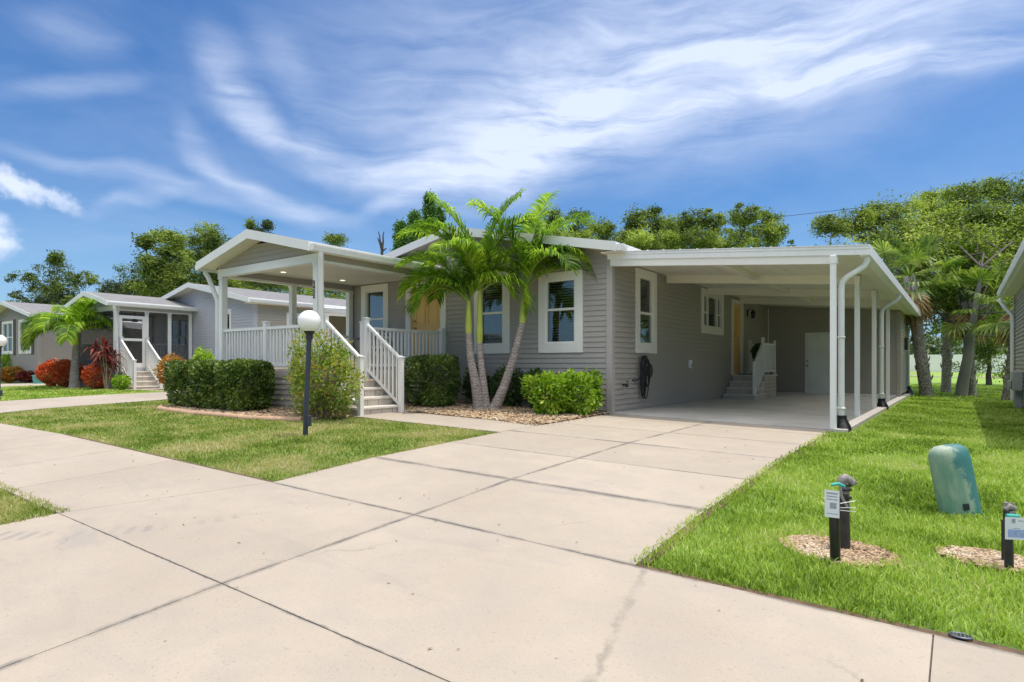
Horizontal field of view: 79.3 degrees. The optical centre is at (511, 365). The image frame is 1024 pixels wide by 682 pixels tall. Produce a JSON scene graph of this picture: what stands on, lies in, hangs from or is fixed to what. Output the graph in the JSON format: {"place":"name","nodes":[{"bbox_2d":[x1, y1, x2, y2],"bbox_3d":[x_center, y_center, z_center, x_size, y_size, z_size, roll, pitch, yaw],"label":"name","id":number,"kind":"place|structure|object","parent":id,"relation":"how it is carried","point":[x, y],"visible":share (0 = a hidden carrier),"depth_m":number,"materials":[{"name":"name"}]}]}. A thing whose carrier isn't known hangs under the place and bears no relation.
{"place":"outdoors","nodes":[
{"label":"outdoors","id":0,"kind":"place"},
{"bbox_2d":[1,383,45,386],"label":"neighbour driveway","id":1,"kind":"structure","parent":0,"point":[21,384],"depth_m":25.65,"materials":[{"name":"concrete"}]},
{"bbox_2d":[0,482,69,524],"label":"grass","id":2,"kind":"structure","parent":0,"point":[33,507],"depth_m":5.08,"materials":[{"name":"green plant"}]},
{"bbox_2d":[0,385,169,400],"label":"grass","id":3,"kind":"structure","parent":0,"point":[23,393],"depth_m":18.68,"materials":[{"name":"green plant"}]},
{"bbox_2d":[0,392,175,412],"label":"neighbour driveway","id":4,"kind":"structure","parent":0,"point":[23,405],"depth_m":14.85,"materials":[{"name":"concrete"}]},
{"bbox_2d":[163,405,351,419],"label":"gravel","id":5,"kind":"structure","parent":0,"point":[277,411],"depth_m":11.08,"materials":[{"name":"beige gravel"}]},
{"bbox_2d":[0,424,1023,681],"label":"sidewalk","id":6,"kind":"structure","parent":0,"point":[496,606],"depth_m":3.31,"materials":[{"name":"concrete"}]},
{"bbox_2d":[0,371,1023,650],"bbox_3d":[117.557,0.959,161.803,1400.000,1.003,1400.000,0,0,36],"label":"ground","id":7,"kind":"structure","parent":0,"point":[936,379],"depth_m":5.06,"materials":[{"name":"green plant"}]},
{"bbox_2d":[0,335,6,399],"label":"lamp post","id":8,"kind":"object","parent":7,"relation":"on","point":[3,340],"visible":0.98,"depth_m":15.60,"materials":[{"name":"metal"}]},
{"bbox_2d":[1,352,11,381],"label":"shrub","id":9,"kind":"object","parent":7,"relation":"on","point":[4,359],"visible":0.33,"depth_m":29.68,"materials":[{"name":"green plant"}]},
{"bbox_2d":[1,366,23,382],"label":"croton bush","id":10,"kind":"object","parent":7,"relation":"on","point":[8,374],"visible":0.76,"depth_m":28.29,"materials":[{"name":"orange plant"}]},
{"bbox_2d":[13,370,34,382],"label":"shrub","id":11,"kind":"object","parent":7,"relation":"on","point":[24,376],"visible":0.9,"depth_m":27.57,"materials":[{"name":"red plant"}]},
{"bbox_2d":[34,358,68,385],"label":"flower bush","id":12,"kind":"object","parent":7,"relation":"on","point":[41,373],"visible":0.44,"depth_m":23.07,"materials":[{"name":"plant"}]},
{"bbox_2d":[4,249,103,304],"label":"oak tree","id":13,"kind":"object","parent":7,"relation":"on","point":[49,294],"visible":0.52,"depth_m":50.78,"materials":[{"name":"green plant"}]},
{"bbox_2d":[48,358,83,387],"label":"flower bush","id":14,"kind":"object","parent":7,"relation":"on","point":[58,370],"visible":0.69,"depth_m":22.08,"materials":[{"name":"red plant"}]},
{"bbox_2d":[0,301,141,382],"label":"mobile home","id":15,"kind":"object","parent":7,"relation":"on","point":[44,347],"visible":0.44,"depth_m":29.11,"materials":[{"name":"grey plastic"}]},
{"bbox_2d":[2,321,12,353],"bbox_3d":[-24.320,-1.340,30.316,1.650,1.600,0.738,0,0,36],"label":"window","id":16,"kind":"structure","parent":15,"relation":"in","point":[7,327],"depth_m":30.17,"materials":[{"name":"clear glass"}]},
{"bbox_2d":[18,319,30,353],"bbox_3d":[-22.338,-1.340,28.876,1.650,1.600,0.738,0,0,36],"label":"window","id":17,"kind":"structure","parent":15,"relation":"in","point":[21,321],"depth_m":29.01,"materials":[{"name":"clear glass"}]},
{"bbox_2d":[19,297,133,388],"bbox_3d":[-15.349,-0.705,21.770,3.392,3.260,3.166,0,0,36],"label":"palm tree","id":18,"kind":"object","parent":7,"relation":"on","point":[73,319],"visible":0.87,"depth_m":21.38,"materials":[{"name":"green plant"}]},
{"bbox_2d":[80,364,111,388],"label":"flower bush","id":19,"kind":"object","parent":7,"relation":"on","point":[95,381],"visible":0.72,"depth_m":20.54,"materials":[{"name":"red plant"}]},
{"bbox_2d":[81,336,126,388],"bbox_3d":[-13.440,-0.060,20.435,1.372,1.975,1.380,0,0,19],"label":"strap leaf plant","id":20,"kind":"object","parent":7,"relation":"on","point":[100,355],"visible":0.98,"depth_m":20.38,"materials":[{"name":"red plant"}]},
{"bbox_2d":[111,373,132,389],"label":"shrub","id":21,"kind":"object","parent":7,"relation":"on","point":[116,380],"visible":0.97,"depth_m":19.91,"materials":[{"name":"green plant"}]},
{"bbox_2d":[94,253,162,296],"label":"oak tree","id":22,"kind":"object","parent":7,"relation":"on","point":[120,287],"visible":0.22,"depth_m":46.36,"materials":[{"name":"green plant"}]},
{"bbox_2d":[62,291,197,388],"bbox_3d":[-14.081,-0.823,23.296,4.070,3.626,3.644,0,0,36],"label":"porch","id":23,"kind":"object","parent":7,"relation":"on","point":[136,308],"visible":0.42,"depth_m":22.16,"materials":[{"name":"concrete"}]},
{"bbox_2d":[119,315,144,367],"bbox_3d":[-13.259,-0.825,21.562,0.040,1.810,0.831,0,0,36],"label":"screen door","id":24,"kind":"structure","parent":23,"relation":"in","point":[138,365],"depth_m":21.71,"materials":[{"name":"white plastic"}]},
{"bbox_2d":[122,321,141,328],"bbox_3d":[-14.219,-0.542,33.510,4.260,3.253,11.695,0,0,36],"label":"carport","id":25,"kind":"object","parent":7,"relation":"on","point":[133,325],"visible":0.05,"depth_m":29.04,"materials":[{"name":"white paint"}]},
{"bbox_2d":[119,336,162,388],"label":"entry steps","id":26,"kind":"structure","parent":7,"relation":"on","point":[143,380],"depth_m":21.17,"materials":[{"name":"wood"}]},
{"bbox_2d":[125,388,187,391],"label":"walkway","id":27,"kind":"structure","parent":7,"relation":"on","point":[156,389],"depth_m":20.25,"materials":[{"name":"concrete"}]},
{"bbox_2d":[127,225,203,297],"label":"oak tree","id":28,"kind":"object","parent":7,"relation":"on","point":[168,275],"visible":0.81,"depth_m":40.73,"materials":[{"name":"green plant"}]},
{"bbox_2d":[151,353,186,386],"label":"croton bush","id":29,"kind":"object","parent":7,"relation":"on","point":[160,368],"visible":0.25,"depth_m":19.98,"materials":[{"name":"orange plant"}]},
{"bbox_2d":[192,345,214,359],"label":"shrub","id":30,"kind":"object","parent":7,"relation":"on","point":[200,352],"visible":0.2,"depth_m":19.40,"materials":[{"name":"green plant"}]},
{"bbox_2d":[184,220,241,287],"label":"oak tree","id":31,"kind":"object","parent":7,"relation":"on","point":[210,240],"visible":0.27,"depth_m":48.83,"materials":[{"name":"green plant"}]},
{"bbox_2d":[0,513,446,681],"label":"driveway apron","id":32,"kind":"object","parent":7,"relation":"on","point":[80,602],"visible":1,"depth_m":3.01,"materials":[{"name":"concrete"}]},
{"bbox_2d":[156,404,300,421],"bbox_3d":[-5.478,0.873,11.195,4.728,0.150,0.605,0,0,36],"label":"garden edging","id":33,"kind":"object","parent":7,"relation":"on","point":[218,414],"visible":0.64,"depth_m":10.46,"materials":[{"name":"concrete"}]},
{"bbox_2d":[152,282,345,369],"bbox_3d":[-7.307,-1.043,29.140,8.260,4.026,15.804,0,0,36],"label":"mobile home","id":34,"kind":"object","parent":7,"relation":"on","point":[248,308],"visible":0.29,"depth_m":22.76,"materials":[{"name":"grey plastic"}]},
{"bbox_2d":[171,315,186,357],"bbox_3d":[-12.751,-1.095,24.234,1.720,1.650,0.738,0,0,36],"label":"window","id":35,"kind":"structure","parent":34,"relation":"in","point":[178,323],"depth_m":24.18,"materials":[{"name":"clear glass"}]},
{"bbox_2d":[228,309,231,328],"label":"window","id":36,"kind":"structure","parent":34,"relation":"in","point":[229,310],"depth_m":21.72,"materials":[{"name":"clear glass"}]},
{"bbox_2d":[0,399,501,480],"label":"grass","id":37,"kind":"structure","parent":7,"relation":"on","point":[125,411],"depth_m":8.57,"materials":[{"name":"green plant"}]},
{"bbox_2d":[228,216,276,290],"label":"oak tree","id":38,"kind":"object","parent":7,"relation":"on","point":[267,225],"visible":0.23,"depth_m":55.21,"materials":[{"name":"green plant"}]},
{"bbox_2d":[213,276,345,298],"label":"oak tree","id":39,"kind":"object","parent":7,"relation":"on","point":[270,288],"visible":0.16,"depth_m":47.30,"materials":[{"name":"green plant"}]},
{"bbox_2d":[297,310,320,435],"bbox_3d":[-2.779,0.210,8.470,0.310,1.931,0.310,0,0,36],"label":"lamp post","id":40,"kind":"object","parent":7,"relation":"on","point":[309,322],"visible":0.98,"depth_m":8.43,"materials":[{"name":"metal"}]},
{"bbox_2d":[283,230,351,299],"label":"oak tree","id":41,"kind":"object","parent":7,"relation":"on","point":[337,239],"visible":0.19,"depth_m":53.27,"materials":[{"name":"green plant"}]},
{"bbox_2d":[195,229,459,409],"bbox_3d":[-3.590,-0.803,13.918,4.070,3.626,5.104,0,0,36],"label":"porch","id":42,"kind":"object","parent":7,"relation":"on","point":[293,264],"visible":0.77,"depth_m":12.57,"materials":[{"name":"wood"}]},
{"bbox_2d":[371,330,392,367],"bbox_3d":[-3.084,-0.359,14.045,0.644,0.925,0.510,0,0,16],"label":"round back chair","id":43,"kind":"object","parent":42,"relation":"on","point":[379,349],"visible":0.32,"depth_m":14.20,"materials":[{"name":"white metal"}]},
{"bbox_2d":[324,307,345,316],"bbox_3d":[-1.835,-0.522,26.737,4.260,3.253,12.695,0,0,36],"label":"carport","id":44,"kind":"object","parent":7,"relation":"on","point":[336,311],"depth_m":22.26,"materials":[{"name":"white paint"}]},
{"bbox_2d":[324,314,404,415],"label":"entry steps","id":45,"kind":"structure","parent":7,"relation":"on","point":[372,399],"depth_m":11.40,"materials":[{"name":"wood"}]},
{"bbox_2d":[377,231,386,254],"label":"dead tree","id":46,"kind":"object","parent":7,"relation":"on","point":[381,244],"visible":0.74,"depth_m":44.94,"materials":[{"name":"wood"}]},
{"bbox_2d":[390,216,409,251],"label":"cypress tree","id":47,"kind":"object","parent":7,"relation":"on","point":[397,227],"visible":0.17,"depth_m":44.70,"materials":[{"name":"green plant"}]},
{"bbox_2d":[405,208,422,243],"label":"cypress tree","id":48,"kind":"object","parent":7,"relation":"on","point":[413,215],"visible":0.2,"depth_m":44.70,"materials":[{"name":"green plant"}]},
{"bbox_2d":[420,188,438,236],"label":"cypress tree","id":49,"kind":"object","parent":7,"relation":"on","point":[428,210],"visible":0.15,"depth_m":45.70,"materials":[{"name":"green plant"}]},
{"bbox_2d":[434,206,446,229],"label":"cypress tree","id":50,"kind":"object","parent":7,"relation":"on","point":[441,216],"visible":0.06,"depth_m":46.73,"materials":[{"name":"green plant"}]},
{"bbox_2d":[353,412,538,432],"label":"walkway","id":51,"kind":"structure","parent":7,"relation":"on","point":[470,423],"depth_m":9.94,"materials":[{"name":"concrete"}]},
{"bbox_2d":[412,410,606,424],"bbox_3d":[-0.530,0.875,11.707,4.080,0.113,2.600,0,0,36],"label":"planting bed","id":52,"kind":"object","parent":7,"relation":"on","point":[516,416],"visible":0.16,"depth_m":10.99,"materials":[{"name":"stone"}]},
{"bbox_2d":[404,353,461,406],"bbox_3d":[-1.589,0.316,12.461,1.112,1.150,0.896,0,0,36],"label":"hedge","id":53,"kind":"object","parent":52,"relation":"on","point":[429,396],"visible":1,"depth_m":12.25,"materials":[{"name":"green plant"}]},
{"bbox_2d":[394,250,521,408],"bbox_3d":[-1.052,-0.603,12.384,2.560,3.185,1.963,0,0,-3],"label":"palm tree","id":54,"kind":"object","parent":52,"relation":"on","point":[457,285],"visible":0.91,"depth_m":12.00,"materials":[{"name":"green plant"}]},
{"bbox_2d":[394,188,553,408],"bbox_3d":[-0.718,-1.252,12.152,2.835,4.475,2.606,0,0,36],"label":"palm tree","id":55,"kind":"object","parent":52,"relation":"on","point":[476,264],"visible":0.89,"depth_m":11.94,"materials":[{"name":"green plant"}]},
{"bbox_2d":[461,361,491,402],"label":"shrub","id":56,"kind":"object","parent":52,"relation":"on","point":[467,385],"visible":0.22,"depth_m":12.95,"materials":[{"name":"green plant"}]},
{"bbox_2d":[489,364,525,405],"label":"shrub","id":57,"kind":"object","parent":52,"relation":"on","point":[513,396],"visible":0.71,"depth_m":12.50,"materials":[{"name":"green plant"}]},
{"bbox_2d":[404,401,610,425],"bbox_3d":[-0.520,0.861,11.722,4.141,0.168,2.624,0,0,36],"label":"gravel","id":58,"kind":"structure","parent":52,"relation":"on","point":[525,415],"depth_m":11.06,"materials":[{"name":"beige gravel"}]},
{"bbox_2d":[451,190,595,409],"bbox_3d":[0.399,-1.292,12.180,2.755,4.590,2.475,0,0,36],"label":"palm tree","id":59,"kind":"object","parent":52,"relation":"on","point":[530,265],"visible":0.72,"depth_m":11.96,"materials":[{"name":"green plant"}]},
{"bbox_2d":[521,367,546,407],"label":"shrub","id":60,"kind":"object","parent":52,"relation":"on","point":[534,371],"visible":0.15,"depth_m":12.08,"materials":[{"name":"green plant"}]},
{"bbox_2d":[520,367,578,415],"bbox_3d":[0.685,0.516,11.164,1.080,0.961,0.869,0,0,36],"label":"shrub","id":61,"kind":"object","parent":52,"relation":"on","point":[546,404],"visible":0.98,"depth_m":11.01,"materials":[{"name":"green plant"}]},
{"bbox_2d":[556,367,604,414],"bbox_3d":[1.214,0.537,11.281,1.019,1.017,0.870,0,0,36],"label":"shrub","id":62,"kind":"object","parent":52,"relation":"on","point":[589,404],"visible":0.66,"depth_m":11.07,"materials":[{"name":"green plant"}]},
{"bbox_2d":[538,204,575,237],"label":"oak tree","id":63,"kind":"object","parent":7,"relation":"on","point":[550,218],"visible":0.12,"depth_m":48.59,"materials":[{"name":"green plant"}]},
{"bbox_2d":[353,227,767,413],"bbox_3d":[3.402,-1.023,20.062,8.260,4.026,16.304,0,0,36],"label":"mobile home","id":64,"kind":"object","parent":7,"relation":"on","point":[613,325],"visible":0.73,"depth_m":13.29,"materials":[{"name":"grey wood"}]},
{"bbox_2d":[361,283,388,354],"bbox_3d":[-3.409,-1.130,15.443,0.990,1.760,0.096,0,0,36],"label":"window","id":65,"kind":"structure","parent":64,"relation":"in","point":[374,298],"depth_m":15.44,"materials":[{"name":"clear glass"}]},
{"bbox_2d":[412,289,439,360],"bbox_3d":[-1.993,-0.880,14.423,0.952,1.891,0.115,0,0,36],"label":"door","id":66,"kind":"structure","parent":64,"relation":"in","point":[427,318],"depth_m":14.45,"materials":[{"name":"yellow wood"}]},
{"bbox_2d":[474,272,509,353],"bbox_3d":[-0.231,-1.115,13.531,0.960,1.730,0.738,0,0,36],"label":"window","id":67,"kind":"structure","parent":64,"relation":"in","point":[495,301],"depth_m":13.42,"materials":[{"name":"white glass"}]},
{"bbox_2d":[538,270,582,352],"bbox_3d":[1.161,-1.050,12.520,1.020,1.600,0.738,0,0,36],"label":"window","id":68,"kind":"structure","parent":64,"relation":"in","point":[560,294],"depth_m":12.43,"materials":[{"name":"white glass"}]},
{"bbox_2d":[632,355,652,398],"bbox_3d":[2.669,0.240,12.526,0.197,0.896,0.695,0,0,36],"label":"garden hose","id":69,"kind":"object","parent":64,"relation":"hanging from","point":[646,368],"visible":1,"depth_m":12.49,"materials":[{"name":"black rubber"}]},
{"bbox_2d":[635,267,656,353],"bbox_3d":[2.513,-1.110,13.056,0.738,1.720,1.020,0,0,36],"label":"window","id":70,"kind":"structure","parent":64,"relation":"in","point":[646,281],"depth_m":13.12,"materials":[{"name":"white glass"}]},
{"bbox_2d":[701,288,723,335],"bbox_3d":[5.017,-1.390,16.503,0.738,1.140,1.760,0,0,36],"label":"window","id":71,"kind":"structure","parent":64,"relation":"in","point":[712,306],"depth_m":16.60,"materials":[{"name":"clear glass"}]},
{"bbox_2d":[734,304,739,373],"bbox_3d":[6.576,-0.766,18.114,0.115,2.041,0.872,0,0,36],"label":"door","id":72,"kind":"structure","parent":64,"relation":"in","point":[736,307],"depth_m":18.18,"materials":[{"name":"gold metal"}]},
{"bbox_2d":[555,207,621,240],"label":"oak tree","id":73,"kind":"object","parent":7,"relation":"on","point":[600,231],"visible":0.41,"depth_m":45.28,"materials":[{"name":"green plant"}]},
{"bbox_2d":[615,203,682,249],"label":"oak tree","id":74,"kind":"object","parent":7,"relation":"on","point":[652,240],"visible":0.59,"depth_m":44.56,"materials":[{"name":"green plant"}]},
{"bbox_2d":[613,212,702,248],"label":"oak tree","id":75,"kind":"object","parent":7,"relation":"on","point":[671,218],"visible":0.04,"depth_m":48.07,"materials":[{"name":"green plant"}]},
{"bbox_2d":[667,202,796,248],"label":"oak tree","id":76,"kind":"object","parent":7,"relation":"on","point":[770,231],"visible":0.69,"depth_m":44.88,"materials":[{"name":"green plant"}]},
{"bbox_2d":[612,389,893,429],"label":"carport slab","id":77,"kind":"structure","parent":7,"relation":"on","point":[800,410],"depth_m":12.70,"materials":[{"name":"grey concrete"}]},
{"bbox_2d":[723,337,777,399],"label":"side steps","id":78,"kind":"structure","parent":77,"relation":"on","point":[759,383],"depth_m":17.20,"materials":[{"name":"concrete"}]},
{"bbox_2d":[750,342,760,359],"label":"potted plant","id":79,"kind":"object","parent":78,"relation":"on","point":[755,349],"visible":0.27,"depth_m":18.16,"materials":[{"name":"green plant"}]},
{"bbox_2d":[768,307,907,396],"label":"storage shed","id":80,"kind":"structure","parent":77,"relation":"on","point":[801,336],"depth_m":20.05,"materials":[{"name":"grey"}]},
{"bbox_2d":[805,332,829,393],"bbox_3d":[10.007,-0.060,20.068,0.912,2.031,0.115,0,0,36],"label":"door","id":81,"kind":"structure","parent":80,"relation":"in","point":[817,344],"depth_m":20.12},
{"bbox_2d":[607,244,920,432],"bbox_3d":[7.963,-0.502,16.405,4.260,3.253,15.295,0,0,36],"label":"carport","id":82,"kind":"object","parent":7,"relation":"on","point":[842,278],"visible":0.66,"depth_m":11.42,"materials":[{"name":"white paint"}]},
{"bbox_2d":[825,482,855,564],"bbox_3d":[1.928,0.984,3.660,0.182,0.585,0.081,0,0,2],"label":"meter post","id":83,"kind":"object","parent":7,"relation":"on","point":[832,505],"visible":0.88,"depth_m":3.64,"materials":[{"name":"black plastic"}]},
{"bbox_2d":[837,473,857,548],"bbox_3d":[2.099,0.967,3.870,0.123,0.582,0.075,0,0,7],"label":"meter post","id":84,"kind":"object","parent":7,"relation":"on","point":[847,480],"visible":0.78,"depth_m":3.85,"materials":[{"name":"black plastic"}]},
{"bbox_2d":[828,392,911,432],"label":"kerb","id":85,"kind":"structure","parent":7,"relation":"on","point":[864,417],"depth_m":11.97,"materials":[{"name":"beige concrete"}]},
{"bbox_2d":[807,170,1023,395],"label":"oak tree","id":86,"kind":"object","parent":7,"relation":"on","point":[993,226],"visible":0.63,"depth_m":24.41,"materials":[{"name":"green plant"}]},
{"bbox_2d":[872,228,973,395],"bbox_3d":[13.381,-1.708,20.898,4.212,5.706,3.621,0,0,-44],"label":"fan palm","id":87,"kind":"object","parent":7,"relation":"on","point":[912,288],"visible":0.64,"depth_m":20.50,"materials":[{"name":"green plant"}]},
{"bbox_2d":[896,237,990,392],"bbox_3d":[16.395,-1.815,23.066,3.098,5.904,3.460,0,0,-3],"label":"fan palm","id":88,"kind":"object","parent":7,"relation":"on","point":[946,367],"visible":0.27,"depth_m":23.03,"materials":[{"name":"green plant"}]},
{"bbox_2d":[928,444,982,516],"bbox_3d":[3.335,0.907,4.646,0.290,0.623,0.217,-9,-4,0],"label":"utility pedestal","id":89,"kind":"object","parent":7,"relation":"on","point":[953,478],"visible":0.93,"depth_m":4.57,"materials":[{"name":"green plastic"}]},
{"bbox_2d":[910,354,1006,372],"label":"boundary fence","id":90,"kind":"object","parent":7,"relation":"on","point":[935,361],"visible":0.01,"depth_m":61.05,"materials":[{"name":"white plastic"}]},
{"bbox_2d":[910,324,1007,354],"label":"distant trees","id":91,"kind":"object","parent":7,"relation":"on","point":[937,348],"visible":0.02,"depth_m":80.29,"materials":[{"name":"green plant"}]},
{"bbox_2d":[923,260,1010,395],"bbox_3d":[15.413,-1.203,21.129,3.416,4.719,3.105,0,0,23],"label":"fan palm","id":92,"kind":"object","parent":7,"relation":"on","point":[956,329],"visible":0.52,"depth_m":20.70,"materials":[{"name":"green plant"}]},
{"bbox_2d":[934,306,1008,384],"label":"shade tree","id":93,"kind":"object","parent":7,"relation":"on","point":[982,353],"visible":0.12,"depth_m":32.88,"materials":[{"name":"green plant"}]},
{"bbox_2d":[947,257,1013,400],"bbox_3d":[15.184,-1.065,18.509,3.105,4.498,3.573,0,0,11],"label":"fan palm","id":94,"kind":"object","parent":7,"relation":"on","point":[1000,325],"visible":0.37,"depth_m":18.53,"materials":[{"name":"green plant"}]},
{"bbox_2d":[1000,520,1003,559],"bbox_3d":[2.881,1.082,3.617,0.032,0.350,0.030,0,0,36],"label":"support stake","id":95,"kind":"object","parent":7,"relation":"on","point":[1002,551],"visible":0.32,"depth_m":3.61,"materials":[{"name":"grey metal"}]},
{"bbox_2d":[997,239,1023,408],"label":"mobile home","id":96,"kind":"object","parent":7,"relation":"on","point":[1012,284],"visible":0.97,"depth_m":15.25,"materials":[{"name":"grey wood"}]},
{"bbox_2d":[1002,502,1023,567],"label":"meter post","id":97,"kind":"object","parent":7,"relation":"on","point":[1013,525],"visible":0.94,"depth_m":3.48,"materials":[{"name":"black plastic"}]},
{"bbox_2d":[0,0,1023,353],"label":"sky","id":98,"kind":"structure","parent":0,"point":[119,118],"materials":[{"name":"blue"}]},
{"bbox_2d":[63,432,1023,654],"bbox_3d":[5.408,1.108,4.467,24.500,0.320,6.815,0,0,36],"label":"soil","id":99,"kind":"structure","parent":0,"point":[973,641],"depth_m":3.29,"materials":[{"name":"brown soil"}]},
{"bbox_2d":[948,631,973,639],"bbox_3d":[2.013,1.214,2.771,0.092,0.013,0.065,0,0,36],"label":"drain cover","id":100,"kind":"object","parent":99,"relation":"on","point":[957,636],"visible":1,"depth_m":2.77,"materials":[{"name":"metal"}]},
{"bbox_2d":[273,414,830,565],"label":"driveway","id":101,"kind":"structure","parent":0,"point":[647,483],"depth_m":5.83,"materials":[{"name":"concrete"}]},
{"bbox_2d":[934,545,1023,573],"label":"gravel","id":102,"kind":"structure","parent":0,"point":[986,556],"depth_m":3.68,"materials":[{"name":"beige gravel"}]},
{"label":"bare soil","id":103,"kind":"structure","parent":0,"visible":0},
{"bbox_2d":[780,534,899,567],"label":"gravel","id":104,"kind":"structure","parent":103,"relation":"on","point":[859,551],"depth_m":3.82,"materials":[{"name":"beige gravel"}]},
{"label":"planting bed","id":105,"kind":"structure","parent":0,"visible":0},
{"bbox_2d":[162,358,217,406],"bbox_3d":[-6.518,0.371,12.668,1.248,1.051,0.856,0,0,36],"label":"hedge","id":106,"kind":"object","parent":105,"relation":"on","point":[178,374],"visible":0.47,"depth_m":12.43,"materials":[{"name":"green plant"}]},
{"bbox_2d":[187,359,245,408],"bbox_3d":[-5.739,0.383,12.041,1.199,1.030,0.859,0,0,36],"label":"hedge","id":107,"kind":"object","parent":105,"relation":"on","point":[201,396],"visible":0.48,"depth_m":11.77,"materials":[{"name":"green plant"}]},
{"bbox_2d":[213,357,275,410],"bbox_3d":[-4.980,0.374,11.488,1.126,1.049,0.897,0,0,36],"label":"hedge","id":108,"kind":"object","parent":105,"relation":"on","point":[248,369],"visible":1,"depth_m":11.24,"materials":[{"name":"green plant"}]},
{"bbox_2d":[281,327,370,419],"bbox_3d":[-3.164,0.167,10.277,2.199,1.755,1.056,0,0,36],"label":"shrub","id":109,"kind":"object","parent":105,"relation":"on","point":[323,399],"visible":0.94,"depth_m":10.10,"materials":[{"name":"green plant"}]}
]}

